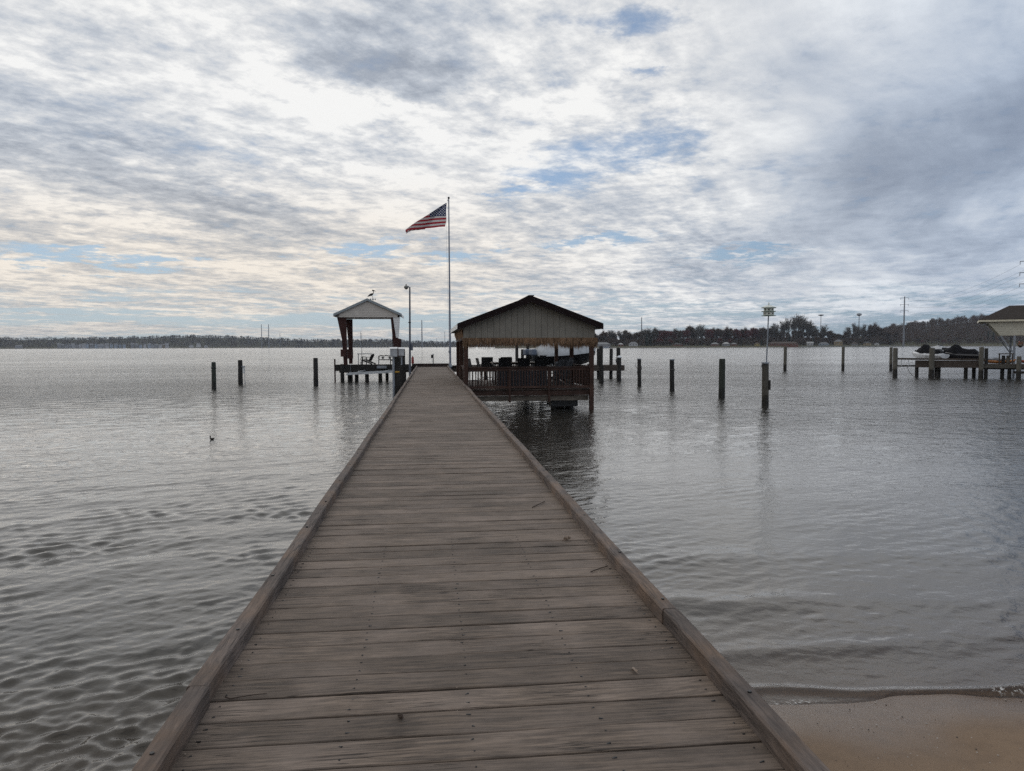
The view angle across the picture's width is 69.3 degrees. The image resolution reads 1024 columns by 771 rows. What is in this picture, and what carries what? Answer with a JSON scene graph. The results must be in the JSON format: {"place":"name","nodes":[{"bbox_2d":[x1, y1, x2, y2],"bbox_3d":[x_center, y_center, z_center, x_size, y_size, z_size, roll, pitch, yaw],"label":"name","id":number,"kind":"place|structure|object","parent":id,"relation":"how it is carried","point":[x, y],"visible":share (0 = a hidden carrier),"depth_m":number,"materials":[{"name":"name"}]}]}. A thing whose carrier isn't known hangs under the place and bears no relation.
{"place":"outdoors","nodes":[
{"label":"outdoors","id":0,"kind":"place"},
{"bbox_2d":[0,334,490,348],"bbox_3d":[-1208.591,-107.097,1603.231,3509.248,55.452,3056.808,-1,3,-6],"label":"woods","id":1,"kind":"object","parent":0,"point":[25,339],"visible":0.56,"depth_m":2821.91,"materials":[{"name":"green plant"}]},
{"bbox_2d":[185,428,741,769],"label":"deck litter","id":2,"kind":"object","parent":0,"point":[542,641],"visible":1,"depth_m":3.61,"materials":[{"name":"brown plant"}]},
{"bbox_2d":[0,346,1023,770],"bbox_3d":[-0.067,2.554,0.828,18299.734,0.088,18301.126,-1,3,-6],"label":"water","id":3,"kind":"structure","parent":0,"point":[148,530],"depth_m":13.19,"materials":[{"name":"grey liquid"}]},
{"bbox_2d":[211,362,215,388],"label":"piling","id":4,"kind":"object","parent":3,"relation":"in","point":[213,370],"visible":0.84,"depth_m":45.88,"materials":[{"name":"brown wood"}]},
{"bbox_2d":[238,360,244,384],"bbox_3d":[-18.903,0.173,51.811,0.528,3.910,0.328,-1,3,-6],"label":"piling","id":5,"kind":"object","parent":3,"relation":"in","point":[241,369],"visible":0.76,"depth_m":51.62,"materials":[{"name":"brown wood"}]},
{"bbox_2d":[313,358,317,385],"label":"piling","id":6,"kind":"object","parent":3,"relation":"in","point":[315,371],"visible":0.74,"depth_m":49.46,"materials":[{"name":"brown wood"}]},
{"bbox_2d":[333,298,408,381],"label":"boat house","id":7,"kind":"structure","parent":3,"relation":"in","point":[366,308],"depth_m":53.28,"materials":[{"name":"grey wood"}]},
{"bbox_2d":[346,364,391,374],"bbox_3d":[-10.131,-1.176,54.379,3.806,0.730,2.511,-1,3,-6],"label":"boat lift","id":8,"kind":"object","parent":7,"relation":"hanging from","point":[369,372],"visible":0.76,"depth_m":53.60,"materials":[{"name":"metal"}]},
{"bbox_2d":[362,354,375,363],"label":"adirondack chair","id":9,"kind":"object","parent":7,"relation":"on","point":[370,359],"visible":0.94,"depth_m":56.15,"materials":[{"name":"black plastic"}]},
{"bbox_2d":[295,345,494,347],"bbox_3d":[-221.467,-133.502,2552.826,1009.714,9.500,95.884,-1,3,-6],"label":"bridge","id":10,"kind":"structure","parent":3,"relation":"in","point":[384,346],"depth_m":2537.39,"materials":[{"name":"concrete"}]},
{"bbox_2d":[395,357,399,394],"bbox_3d":[-4.461,1.091,28.679,0.274,4.420,0.258,-1,3,-6],"label":"piling","id":11,"kind":"object","parent":3,"relation":"in","point":[397,374],"visible":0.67,"depth_m":28.52,"materials":[{"name":"brown wood"}]},
{"bbox_2d":[392,356,401,397],"bbox_3d":[-4.401,-0.265,28.464,0.385,1.750,0.086,-1,3,-6],"label":"conduit pipe","id":12,"kind":"object","parent":11,"relation":"attached to","point":[393,371],"visible":0.83,"depth_m":28.41,"materials":[{"name":"grey metal"}]},
{"bbox_2d":[390,347,397,356],"bbox_3d":[-4.523,-1.286,28.324,0.290,0.365,0.195,-1,3,-6],"label":"electrical box","id":13,"kind":"object","parent":12,"relation":"attached to","point":[393,351],"visible":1,"depth_m":28.24,"materials":[{"name":"grey plastic"}]},
{"bbox_2d":[398,347,403,355],"bbox_3d":[-4.235,-1.298,28.355,0.230,0.325,0.195,-1,3,-6],"label":"electrical box","id":14,"kind":"object","parent":12,"relation":"attached to","point":[401,351],"visible":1,"depth_m":28.27,"materials":[{"name":"grey plastic"}]},
{"bbox_2d":[400,358,403,387],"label":"piling","id":15,"kind":"object","parent":3,"relation":"in","point":[401,375],"visible":0.29,"depth_m":31.78,"materials":[{"name":"brown wood"}]},
{"bbox_2d":[131,363,829,770],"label":"pier","id":16,"kind":"structure","parent":3,"relation":"in","point":[357,627],"depth_m":3.89,"materials":[{"name":"brown wood"}]},
{"bbox_2d":[225,693,266,698],"bbox_3d":[-1.201,1.399,3.339,0.182,0.012,0.018,-1,3,-13],"label":"twig","id":17,"kind":"object","parent":16,"relation":"on","point":[243,696],"visible":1,"depth_m":3.34,"materials":[{"name":"wood"}]},
{"bbox_2d":[404,284,412,375],"bbox_3d":[-6.199,-3.047,44.444,0.529,6.031,0.264,-2,4,-31],"label":"lamp post","id":18,"kind":"object","parent":16,"relation":"on","point":[409,322],"visible":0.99,"depth_m":44.44,"materials":[{"name":"grey metal"}]},
{"bbox_2d":[446,197,451,367],"bbox_3d":[-4.851,-7.863,57.491,0.338,13.420,0.320,2,4,35],"label":"flagpole","id":19,"kind":"object","parent":16,"relation":"on","point":[449,336],"visible":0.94,"depth_m":57.45,"materials":[{"name":"black metal"}]},
{"bbox_2d":[405,203,446,233],"bbox_3d":[-6.983,-12.954,57.070,3.577,2.203,1.630,1,3,21],"label":"flag","id":20,"kind":"object","parent":19,"relation":"attached to","point":[435,218],"visible":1,"depth_m":57.01,"materials":[{"name":"fabric"}]},
{"bbox_2d":[515,344,517,361],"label":"piling","id":21,"kind":"object","parent":3,"relation":"in","point":[516,354],"visible":0.24,"depth_m":60.75,"materials":[{"name":"brown wood"}]},
{"bbox_2d":[451,295,603,409],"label":"pavilion","id":22,"kind":"structure","parent":3,"relation":"in","point":[532,320],"depth_m":29.93,"materials":[{"name":"brown wood"}]},
{"bbox_2d":[468,358,481,385],"bbox_3d":[-1.688,-0.581,32.610,0.592,1.226,0.580,-2,3,-25],"label":"bar chair","id":23,"kind":"object","parent":22,"relation":"on","point":[469,363],"visible":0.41,"depth_m":32.46,"materials":[{"name":"black fabric"}]},
{"bbox_2d":[475,358,489,381],"bbox_3d":[-1.337,-0.654,33.965,0.592,1.226,0.580,-1,3,-13],"label":"bar chair","id":24,"kind":"object","parent":22,"relation":"on","point":[477,361],"visible":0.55,"depth_m":33.76,"materials":[{"name":"black fabric"}]},
{"bbox_2d":[481,357,492,382],"bbox_3d":[-1.210,-0.765,36.047,0.580,1.226,0.592,0,3,-1],"label":"bar chair","id":25,"kind":"object","parent":22,"relation":"on","point":[486,360],"visible":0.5,"depth_m":36.23,"materials":[{"name":"black fabric"}]},
{"bbox_2d":[497,358,510,366],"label":"bar chair","id":26,"kind":"object","parent":22,"relation":"on","point":[504,362],"visible":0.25,"depth_m":33.23,"materials":[{"name":"black fabric"}]},
{"bbox_2d":[490,362,543,383],"bbox_3d":[0.271,-0.602,34.908,2.500,1.010,1.200,-1,3,-6],"label":"bar table","id":27,"kind":"object","parent":22,"relation":"on","point":[494,364],"visible":0.44,"depth_m":34.28,"materials":[{"name":"black metal"}]},
{"bbox_2d":[497,371,546,385],"bbox_3d":[0.407,-0.260,30.619,2.045,0.700,0.480,-1,3,-6],"label":"railing","id":28,"kind":"object","parent":22,"relation":"on","point":[523,378],"visible":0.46,"depth_m":30.39,"materials":[{"name":"black wood"}]},
{"bbox_2d":[516,358,529,370],"bbox_3d":[0.491,-0.639,33.568,0.580,1.226,0.592,-1,3,-9],"label":"bar chair","id":29,"kind":"object","parent":22,"relation":"on","point":[523,362],"visible":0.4,"depth_m":33.32,"materials":[{"name":"black fabric"}]},
{"bbox_2d":[533,358,546,370],"bbox_3d":[1.286,-0.649,33.706,0.580,1.226,0.592,0,3,-4],"label":"bar chair","id":30,"kind":"object","parent":22,"relation":"on","point":[540,362],"visible":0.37,"depth_m":33.46,"materials":[{"name":"black fabric"}]},
{"bbox_2d":[551,358,564,385],"bbox_3d":[1.838,-0.587,32.379,0.930,1.237,0.800,2,4,41],"label":"adirondack chair","id":31,"kind":"object","parent":22,"relation":"on","point":[561,362],"visible":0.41,"depth_m":32.16,"materials":[{"name":"grey plastic"}]},
{"bbox_2d":[551,358,573,385],"bbox_3d":[2.234,-0.607,32.725,0.930,1.237,0.800,2,4,38],"label":"adirondack chair","id":32,"kind":"object","parent":22,"relation":"on","point":[569,362],"visible":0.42,"depth_m":32.55,"materials":[{"name":"grey plastic"}]},
{"bbox_2d":[556,358,573,381],"bbox_3d":[2.419,-0.655,33.738,0.580,1.226,0.592,-3,4,-38],"label":"bar chair","id":33,"kind":"object","parent":22,"relation":"on","point":[566,359],"visible":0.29,"depth_m":33.47,"materials":[{"name":"black fabric"}]},
{"bbox_2d":[531,364,603,382],"bbox_3d":[3.902,0.029,53.580,4.565,3.050,4.569,-1,3,-6],"label":"boat lift","id":34,"kind":"object","parent":3,"relation":"in","point":[601,368],"visible":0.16,"depth_m":51.57,"materials":[{"name":"grey wood"}]},
{"bbox_2d":[523,343,595,366],"bbox_3d":[3.607,-2.409,53.117,6.220,2.230,2.280,-2,4,-35],"label":"motor boat","id":35,"kind":"object","parent":34,"relation":"on","point":[581,357],"visible":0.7,"depth_m":51.78,"materials":[{"name":"plastic"}]},
{"bbox_2d":[597,348,598,377],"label":"piling","id":36,"kind":"object","parent":3,"relation":"in","point":[597,361],"visible":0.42,"depth_m":60.64,"materials":[{"name":"brown wood"}]},
{"bbox_2d":[599,346,602,381],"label":"piling","id":37,"kind":"object","parent":3,"relation":"in","point":[600,355],"visible":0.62,"depth_m":53.09,"materials":[{"name":"brown wood"}]},
{"bbox_2d":[609,349,612,377],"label":"piling","id":38,"kind":"object","parent":3,"relation":"in","point":[611,363],"visible":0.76,"depth_m":60.60,"materials":[{"name":"brown wood"}]},
{"bbox_2d":[616,348,619,376],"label":"piling","id":39,"kind":"object","parent":3,"relation":"in","point":[617,351],"visible":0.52,"depth_m":61.35,"materials":[{"name":"brown wood"}]},
{"bbox_2d":[616,355,621,380],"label":"piling","id":40,"kind":"object","parent":3,"relation":"in","point":[618,360],"visible":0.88,"depth_m":54.67,"materials":[{"name":"brown wood"}]},
{"bbox_2d":[635,358,641,385],"bbox_3d":[8.210,0.233,48.220,0.494,3.980,0.308,-1,3,-6],"label":"piling","id":41,"kind":"object","parent":3,"relation":"in","point":[639,367],"visible":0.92,"depth_m":48.08,"materials":[{"name":"brown wood"}]},
{"bbox_2d":[669,359,674,390],"bbox_3d":[9.288,0.480,42.995,0.344,4.030,0.305,-1,3,-6],"label":"piling","id":42,"kind":"object","parent":3,"relation":"in","point":[672,369],"visible":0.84,"depth_m":42.83,"materials":[{"name":"brown wood"}]},
{"bbox_2d":[718,359,724,397],"bbox_3d":[10.391,0.749,36.724,0.341,4.150,0.346,-1,3,-6],"label":"piling","id":43,"kind":"object","parent":3,"relation":"in","point":[721,392],"visible":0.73,"depth_m":36.56,"materials":[{"name":"brown wood"}]},
{"bbox_2d":[761,362,770,405],"bbox_3d":[10.922,1.029,32.061,0.439,4.080,0.337,-1,3,-6],"label":"piling","id":44,"kind":"object","parent":3,"relation":"in","point":[766,384],"visible":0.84,"depth_m":31.91,"materials":[{"name":"brown wood"}]},
{"bbox_2d":[783,346,786,370],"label":"piling","id":45,"kind":"object","parent":3,"relation":"in","point":[785,360],"visible":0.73,"depth_m":75.28,"materials":[{"name":"brown wood"}]},
{"bbox_2d":[841,347,844,369],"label":"piling","id":46,"kind":"object","parent":3,"relation":"in","point":[843,360],"visible":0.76,"depth_m":76.74,"materials":[{"name":"brown wood"}]},
{"bbox_2d":[889,347,892,369],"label":"piling","id":47,"kind":"object","parent":3,"relation":"in","point":[891,358],"visible":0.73,"depth_m":76.23,"materials":[{"name":"brown wood"}]},
{"bbox_2d":[892,348,897,376],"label":"piling","id":48,"kind":"object","parent":3,"relation":"in","point":[895,363],"visible":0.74,"depth_m":59.93,"materials":[{"name":"brown wood"}]},
{"bbox_2d":[900,296,908,346],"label":"power pylon","id":49,"kind":"object","parent":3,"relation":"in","point":[904,321],"visible":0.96,"depth_m":1110.56,"materials":[{"name":"metal"}]},
{"bbox_2d":[928,348,934,377],"bbox_3d":[33.273,-0.711,58.818,0.441,4.570,0.435,-1,3,-6],"label":"piling","id":50,"kind":"object","parent":3,"relation":"in","point":[931,362],"visible":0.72,"depth_m":58.61,"materials":[{"name":"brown wood"}]},
{"bbox_2d":[898,358,1023,378],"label":"boat dock","id":51,"kind":"object","parent":3,"relation":"in","point":[939,363],"visible":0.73,"depth_m":58.28,"materials":[{"name":"brown wood"}]},
{"bbox_2d":[912,344,949,357],"bbox_3d":[34.022,-2.721,60.511,1.200,1.280,3.080,-1,3,-19],"label":"jet ski","id":52,"kind":"object","parent":51,"relation":"on","point":[922,351],"visible":0.79,"depth_m":60.28,"materials":[{"name":"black plastic"}]},
{"bbox_2d":[932,345,946,350],"bbox_3d":[35.470,-2.764,60.799,1.210,1.125,3.080,-2,4,-34],"label":"jet ski","id":53,"kind":"object","parent":51,"relation":"on","point":[940,347],"visible":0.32,"depth_m":60.93,"materials":[{"name":"white plastic"}]},
{"bbox_2d":[944,344,978,358],"bbox_3d":[35.897,-2.668,59.376,1.200,1.280,3.080,-3,4,-42],"label":"jet ski","id":54,"kind":"object","parent":51,"relation":"on","point":[956,351],"visible":0.77,"depth_m":58.92,"materials":[{"name":"black fabric"}]},
{"bbox_2d":[988,359,1015,363],"bbox_3d":[37.954,-1.886,57.709,2.200,0.360,0.700,1,3,28],"label":"kayak","id":55,"kind":"object","parent":51,"relation":"on","point":[995,361],"visible":0.67,"depth_m":57.58,"materials":[{"name":"orange plastic"}]},
{"bbox_2d":[978,347,983,377],"bbox_3d":[36.193,-0.661,57.196,0.387,4.620,0.355,-1,3,-6],"label":"piling","id":56,"kind":"object","parent":3,"relation":"in","point":[981,363],"visible":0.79,"depth_m":57.02,"materials":[{"name":"brown wood"}]},
{"bbox_2d":[984,348,987,377],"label":"piling","id":57,"kind":"object","parent":3,"relation":"in","point":[986,362],"visible":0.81,"depth_m":57.22,"materials":[{"name":"brown wood"}]},
{"bbox_2d":[977,305,1023,376],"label":"boat house","id":58,"kind":"structure","parent":3,"relation":"in","point":[1007,321],"depth_m":58.89,"materials":[{"name":"brown"}]},
{"bbox_2d":[1016,356,1021,378],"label":"piling","id":59,"kind":"object","parent":3,"relation":"in","point":[1018,367],"visible":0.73,"depth_m":55.63,"materials":[{"name":"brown wood"}]},
{"bbox_2d":[0,0,1023,343],"label":"sky","id":60,"kind":"structure","parent":0,"point":[223,168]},
{"bbox_2d":[495,323,1023,347],"bbox_3d":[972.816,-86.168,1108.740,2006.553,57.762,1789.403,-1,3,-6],"label":"shore","id":61,"kind":"structure","parent":0,"point":[964,343],"depth_m":1201.49,"materials":[{"name":"green plant"}]},
{"bbox_2d":[597,342,609,346],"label":"house","id":62,"kind":"structure","parent":61,"relation":"on","point":[603,344],"depth_m":994.71,"materials":[{"name":"white"}]},
{"bbox_2d":[600,331,609,341],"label":"tree","id":63,"kind":"object","parent":61,"relation":"on","point":[605,335],"visible":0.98,"depth_m":1037.92,"materials":[{"name":"grey plant"}]},
{"bbox_2d":[621,329,629,345],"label":"tree","id":64,"kind":"object","parent":61,"relation":"on","point":[625,334],"visible":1,"depth_m":1054.54,"materials":[{"name":"grey plant"}]},
{"bbox_2d":[640,328,646,345],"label":"tree","id":65,"kind":"object","parent":61,"relation":"on","point":[643,334],"visible":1,"depth_m":1057.25,"materials":[{"name":"grey plant"}]},
{"bbox_2d":[657,330,663,345],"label":"tree","id":66,"kind":"object","parent":61,"relation":"on","point":[661,333],"visible":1,"depth_m":1058.36,"materials":[{"name":"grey plant"}]},
{"bbox_2d":[662,330,670,339],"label":"tree","id":67,"kind":"object","parent":61,"relation":"on","point":[666,335],"visible":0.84,"depth_m":1064.42,"materials":[{"name":"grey plant"}]},
{"bbox_2d":[672,328,683,342],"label":"tree","id":68,"kind":"object","parent":61,"relation":"on","point":[678,333],"visible":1,"depth_m":1052.02,"materials":[{"name":"grey plant"}]},
{"bbox_2d":[682,329,690,345],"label":"tree","id":69,"kind":"object","parent":61,"relation":"on","point":[686,333],"visible":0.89,"depth_m":1082.26,"materials":[{"name":"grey plant"}]},
{"bbox_2d":[495,336,891,346],"bbox_3d":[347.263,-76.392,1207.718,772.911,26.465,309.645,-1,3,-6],"label":"shore thicket","id":70,"kind":"object","parent":61,"relation":"on","point":[664,342],"visible":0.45,"depth_m":1118.55,"materials":[{"name":"green plant"}]},
{"bbox_2d":[693,325,703,345],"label":"tree","id":71,"kind":"object","parent":61,"relation":"on","point":[697,330],"visible":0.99,"depth_m":1068.37,"materials":[{"name":"grey plant"}]},
{"bbox_2d":[695,323,707,345],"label":"tree","id":72,"kind":"object","parent":61,"relation":"on","point":[704,329],"visible":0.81,"depth_m":1076.52,"materials":[{"name":"grey plant"}]},
{"bbox_2d":[704,329,713,345],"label":"tree","id":73,"kind":"object","parent":61,"relation":"on","point":[708,333],"visible":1,"depth_m":1068.28,"materials":[{"name":"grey plant"}]},
{"bbox_2d":[710,327,718,339],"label":"tree","id":74,"kind":"object","parent":61,"relation":"on","point":[715,334],"visible":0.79,"depth_m":1078.96,"materials":[{"name":"grey plant"}]},
{"bbox_2d":[716,327,724,345],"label":"tree","id":75,"kind":"object","parent":61,"relation":"on","point":[720,332],"visible":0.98,"depth_m":1070.18,"materials":[{"name":"grey plant"}]},
{"bbox_2d":[723,326,734,343],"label":"tree","id":76,"kind":"object","parent":61,"relation":"on","point":[729,331],"visible":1,"depth_m":1080.23,"materials":[{"name":"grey plant"}]},
{"bbox_2d":[733,328,741,340],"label":"tree","id":77,"kind":"object","parent":61,"relation":"on","point":[737,334],"visible":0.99,"depth_m":1092.58,"materials":[{"name":"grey plant"}]},
{"bbox_2d":[741,330,752,345],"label":"tree","id":78,"kind":"object","parent":61,"relation":"on","point":[745,334],"visible":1,"depth_m":1096.29,"materials":[{"name":"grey plant"}]},
{"bbox_2d":[750,328,758,344],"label":"tree","id":79,"kind":"object","parent":61,"relation":"on","point":[754,331],"visible":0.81,"depth_m":1115.18,"materials":[{"name":"grey plant"}]},
{"bbox_2d":[757,326,766,345],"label":"tree","id":80,"kind":"object","parent":61,"relation":"on","point":[762,330],"visible":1,"depth_m":1099.70,"materials":[{"name":"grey plant"}]},
{"bbox_2d":[770,322,780,341],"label":"tree","id":81,"kind":"object","parent":61,"relation":"on","point":[776,328],"visible":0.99,"depth_m":1100.68,"materials":[{"name":"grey plant"}]},
{"bbox_2d":[778,321,785,339],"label":"tree","id":82,"kind":"object","parent":61,"relation":"on","point":[783,329],"visible":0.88,"depth_m":1117.70,"materials":[{"name":"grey plant"}]},
{"bbox_2d":[768,342,797,346],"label":"house","id":83,"kind":"structure","parent":61,"relation":"on","point":[791,344],"depth_m":1070.16,"materials":[{"name":"brick"}]},
{"bbox_2d":[780,318,793,338],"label":"tree","id":84,"kind":"object","parent":61,"relation":"on","point":[788,326],"visible":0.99,"depth_m":1113.11,"materials":[{"name":"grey plant"}]},
{"bbox_2d":[789,315,802,341],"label":"tree","id":85,"kind":"object","parent":61,"relation":"on","point":[795,327],"visible":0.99,"depth_m":1116.60,"materials":[{"name":"grey plant"}]},
{"bbox_2d":[795,314,805,345],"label":"tree","id":86,"kind":"object","parent":61,"relation":"on","point":[802,328],"visible":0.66,"depth_m":1128.34,"materials":[{"name":"grey plant"}]},
{"bbox_2d":[799,315,808,345],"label":"tree","id":87,"kind":"object","parent":61,"relation":"on","point":[804,323],"visible":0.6,"depth_m":1142.80,"materials":[{"name":"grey plant"}]},
{"bbox_2d":[805,320,815,338],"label":"tree","id":88,"kind":"object","parent":61,"relation":"on","point":[807,328],"visible":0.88,"depth_m":1152.75,"materials":[{"name":"grey plant"}]},
{"bbox_2d":[807,320,816,338],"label":"tree","id":89,"kind":"object","parent":61,"relation":"on","point":[811,332],"visible":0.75,"depth_m":1156.93,"materials":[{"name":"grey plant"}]},
{"bbox_2d":[812,327,819,345],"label":"tree","id":90,"kind":"object","parent":61,"relation":"on","point":[815,330],"visible":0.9,"depth_m":1173.61,"materials":[{"name":"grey plant"}]},
{"bbox_2d":[820,324,827,341],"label":"tree","id":91,"kind":"object","parent":61,"relation":"on","point":[824,329],"visible":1,"depth_m":1171.45,"materials":[{"name":"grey plant"}]},
{"bbox_2d":[843,327,851,344],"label":"tree","id":92,"kind":"object","parent":61,"relation":"on","point":[849,331],"visible":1,"depth_m":1188.35,"materials":[{"name":"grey plant"}]},
{"bbox_2d":[846,323,860,340],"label":"tree","id":93,"kind":"object","parent":61,"relation":"on","point":[853,326],"visible":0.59,"depth_m":1209.65,"materials":[{"name":"grey plant"}]},
{"bbox_2d":[853,326,861,344],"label":"tree","id":94,"kind":"object","parent":61,"relation":"on","point":[858,331],"visible":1,"depth_m":1193.16,"materials":[{"name":"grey plant"}]},
{"bbox_2d":[801,346,914,346],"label":"seawall","id":95,"kind":"object","parent":61,"relation":"on","point":[857,346],"visible":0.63,"depth_m":1136.59,"materials":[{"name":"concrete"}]},
{"bbox_2d":[859,323,873,341],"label":"tree","id":96,"kind":"object","parent":61,"relation":"on","point":[863,329],"visible":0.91,"depth_m":1212.90,"materials":[{"name":"grey plant"}]},
{"bbox_2d":[867,321,878,340],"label":"tree","id":97,"kind":"object","parent":61,"relation":"on","point":[869,327],"visible":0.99,"depth_m":1206.61,"materials":[{"name":"grey plant"}]},
{"bbox_2d":[868,328,878,343],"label":"tree","id":98,"kind":"object","parent":61,"relation":"on","point":[874,332],"visible":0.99,"depth_m":1208.38,"materials":[{"name":"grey plant"}]},
{"bbox_2d":[878,327,885,344],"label":"tree","id":99,"kind":"object","parent":61,"relation":"on","point":[881,331],"visible":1,"depth_m":1205.41,"materials":[{"name":"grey plant"}]},
{"bbox_2d":[890,330,898,344],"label":"tree","id":100,"kind":"object","parent":61,"relation":"on","point":[895,334],"visible":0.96,"depth_m":1224.71,"materials":[{"name":"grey plant"}]},
{"bbox_2d":[873,313,1023,344],"bbox_3d":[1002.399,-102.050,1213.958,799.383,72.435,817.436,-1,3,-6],"label":"hillside woods","id":101,"kind":"object","parent":61,"relation":"on","point":[956,329],"visible":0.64,"depth_m":1386.91,"materials":[{"name":"green plant"}]},
{"bbox_2d":[761,303,775,361],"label":"bird house","id":102,"kind":"structure","parent":0,"point":[768,311],"depth_m":31.73,"materials":[{"name":"white wood"}]},
{"bbox_2d":[704,627,1023,770],"bbox_3d":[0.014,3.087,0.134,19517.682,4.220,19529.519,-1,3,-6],"label":"ground","id":103,"kind":"structure","parent":0,"point":[858,672],"depth_m":5.61,"materials":[{"name":"beige sand"}]},
{"bbox_2d":[797,697,1021,765],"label":"beach pebbles","id":104,"kind":"object","parent":103,"relation":"on","point":[924,737],"visible":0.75,"depth_m":4.89,"materials":[{"name":"stone"}]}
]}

